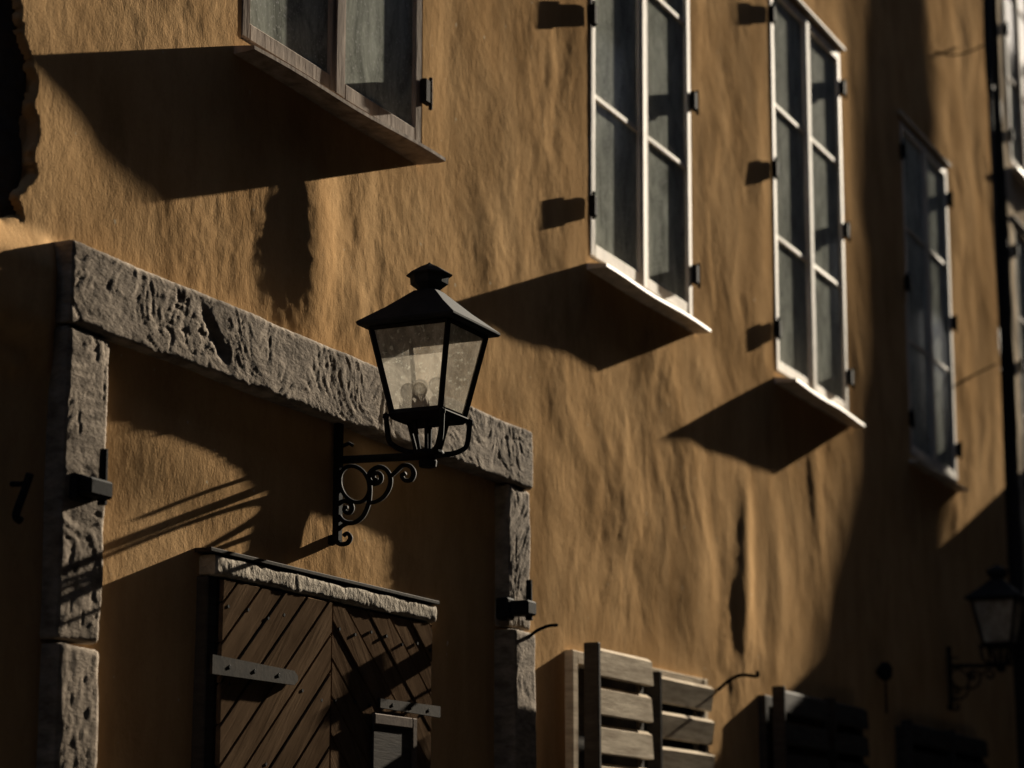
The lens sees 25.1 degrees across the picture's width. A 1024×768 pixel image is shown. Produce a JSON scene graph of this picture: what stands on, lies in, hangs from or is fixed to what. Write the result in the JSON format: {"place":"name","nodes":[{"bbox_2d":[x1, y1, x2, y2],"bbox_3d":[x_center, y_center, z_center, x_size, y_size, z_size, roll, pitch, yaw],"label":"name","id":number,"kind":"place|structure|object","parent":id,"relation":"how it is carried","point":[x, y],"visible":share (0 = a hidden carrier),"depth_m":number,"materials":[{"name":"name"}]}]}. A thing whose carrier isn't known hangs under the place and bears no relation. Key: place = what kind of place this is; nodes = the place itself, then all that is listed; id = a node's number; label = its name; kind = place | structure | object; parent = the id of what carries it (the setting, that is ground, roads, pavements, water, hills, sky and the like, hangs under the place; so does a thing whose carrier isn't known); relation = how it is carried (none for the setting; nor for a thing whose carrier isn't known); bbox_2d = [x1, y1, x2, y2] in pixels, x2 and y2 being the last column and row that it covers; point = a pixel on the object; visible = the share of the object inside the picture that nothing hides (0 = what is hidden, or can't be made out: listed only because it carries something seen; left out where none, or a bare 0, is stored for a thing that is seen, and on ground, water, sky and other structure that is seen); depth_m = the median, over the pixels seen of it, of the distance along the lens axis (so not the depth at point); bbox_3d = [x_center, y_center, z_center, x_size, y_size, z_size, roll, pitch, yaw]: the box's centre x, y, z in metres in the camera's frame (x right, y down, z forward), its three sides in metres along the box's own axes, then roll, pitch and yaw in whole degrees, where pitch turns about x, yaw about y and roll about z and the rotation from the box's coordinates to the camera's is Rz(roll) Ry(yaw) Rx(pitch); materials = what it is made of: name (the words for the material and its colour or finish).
{"place":"outdoors","nodes":[
{"label":"outdoors","id":0,"kind":"place"},
{"bbox_2d":[991,0,1023,767],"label":"pale house","id":1,"kind":"structure","parent":0,"point":[1012,187],"depth_m":16.17,"materials":[{"name":"paint"}]},
{"bbox_2d":[1003,0,1023,201],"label":"casement window","id":2,"kind":"structure","parent":1,"relation":"attached to","point":[1013,35],"depth_m":17.04,"materials":[{"name":"paint"}]},
{"bbox_2d":[1007,215,1023,464],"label":"casement window","id":3,"kind":"structure","parent":1,"relation":"attached to","point":[1019,255],"depth_m":16.47,"materials":[{"name":"paint"}]},
{"label":"ground","id":4,"kind":"structure","parent":0,"visible":0},
{"bbox_2d":[0,0,1017,767],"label":"plastered house","id":5,"kind":"structure","parent":4,"relation":"on","point":[716,506],"depth_m":8.47,"materials":[{"name":"paint"}]},
{"bbox_2d":[10,472,33,523],"bbox_3d":[-1.197,0.276,5.529,0.076,0.130,0.060,-6,-13,24],"label":"shutter catch","id":6,"kind":"object","parent":5,"relation":"attached to","point":[24,485],"visible":1,"depth_m":5.52,"materials":[{"name":"black metal"}]},
{"bbox_2d":[36,240,536,767],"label":"stone portal","id":7,"kind":"object","parent":5,"relation":"attached to","point":[102,300],"visible":0.86,"depth_m":6.11,"materials":[{"name":"grey stone"}]},
{"bbox_2d":[191,547,440,767],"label":"plank door","id":8,"kind":"structure","parent":5,"relation":"attached to","point":[295,667],"depth_m":6.68,"materials":[{"name":"paint"}]},
{"bbox_2d":[215,579,331,767],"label":"door leaf","id":9,"kind":"structure","parent":8,"relation":"in","point":[278,725],"depth_m":6.52,"materials":[{"name":"brown wood"}]},
{"bbox_2d":[327,603,431,767],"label":"door leaf","id":10,"kind":"structure","parent":8,"relation":"in","point":[366,667],"depth_m":7.04,"materials":[{"name":"brown wood"}]},
{"bbox_2d":[234,0,445,164],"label":"casement window","id":11,"kind":"structure","parent":5,"relation":"attached to","point":[357,64],"depth_m":7.39,"materials":[{"name":"paint"}]},
{"bbox_2d":[328,262,499,546],"bbox_3d":[-0.333,0.056,6.974,0.504,0.857,0.326,-6,-13,24],"label":"wall lantern","id":12,"kind":"object","parent":5,"relation":"attached to","point":[429,339],"depth_m":6.89,"materials":[{"name":"black metal"}]},
{"bbox_2d":[529,623,557,638],"bbox_3d":[0.076,0.897,8.084,0.205,0.124,0.048,5,-13,-24],"label":"wall hook","id":13,"kind":"object","parent":5,"relation":"attached to","point":[541,628],"depth_m":8.08,"materials":[{"name":"black metal"}]},
{"bbox_2d":[565,642,714,767],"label":"shuttered window","id":14,"kind":"structure","parent":5,"relation":"attached to","point":[622,710],"depth_m":8.74,"materials":[{"name":"paint"}]},
{"bbox_2d":[587,0,710,333],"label":"casement window","id":15,"kind":"structure","parent":5,"relation":"attached to","point":[644,100],"depth_m":9.75,"materials":[{"name":"paint"}]},
{"bbox_2d":[718,671,759,690],"bbox_3d":[0.994,1.294,10.030,0.216,0.097,0.046,5,-13,-24],"label":"wall hook","id":16,"kind":"object","parent":5,"relation":"attached to","point":[732,678],"depth_m":10.01,"materials":[{"name":"black metal"}]},
{"bbox_2d":[758,686,869,767],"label":"shuttered window","id":17,"kind":"structure","parent":5,"relation":"attached to","point":[796,730],"depth_m":10.87,"materials":[{"name":"paint"}]},
{"bbox_2d":[769,0,864,427],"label":"casement window","id":18,"kind":"structure","parent":5,"relation":"attached to","point":[811,229],"depth_m":11.91,"materials":[{"name":"paint"}]},
{"bbox_2d":[876,662,892,712],"bbox_3d":[1.972,1.615,12.230,0.108,0.270,0.080,-6,-13,24],"label":"wall fitting","id":19,"kind":"object","parent":5,"relation":"attached to","point":[884,671],"depth_m":12.21,"materials":[{"name":"black metal"}]},
{"bbox_2d":[898,110,968,492],"bbox_3d":[2.354,-0.458,14.133,0.566,2.154,1.231,-6,-13,24],"label":"casement window","id":20,"kind":"structure","parent":5,"relation":"attached to","point":[935,447],"depth_m":14.04,"materials":[{"name":"paint"}]},
{"bbox_2d":[895,720,988,767],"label":"shuttered window","id":21,"kind":"structure","parent":5,"relation":"attached to","point":[917,746],"depth_m":13.03,"materials":[{"name":"paint"}]},
{"bbox_2d":[935,44,984,55],"bbox_3d":[3.003,-2.237,15.317,0.039,0.494,1.299,-6,-13,25],"label":"cable","id":22,"kind":"object","parent":5,"relation":"attached to","point":[960,53],"visible":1,"depth_m":15.17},
{"bbox_2d":[955,363,996,385],"bbox_3d":[3.016,-0.065,14.870,0.045,0.367,1.100,-6,-13,24],"label":"cable","id":23,"kind":"object","parent":5,"relation":"attached to","point":[958,383],"visible":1,"depth_m":14.72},
{"bbox_2d":[946,564,1023,710],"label":"wall lantern","id":24,"kind":"object","parent":5,"relation":"attached to","point":[996,600],"depth_m":13.49,"materials":[{"name":"black metal"}]},
{"bbox_2d":[983,0,1001,377],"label":"downpipe","id":25,"kind":"object","parent":5,"relation":"attached to","point":[987,39],"visible":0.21,"depth_m":16.30,"materials":[{"name":"metal"}]}
]}

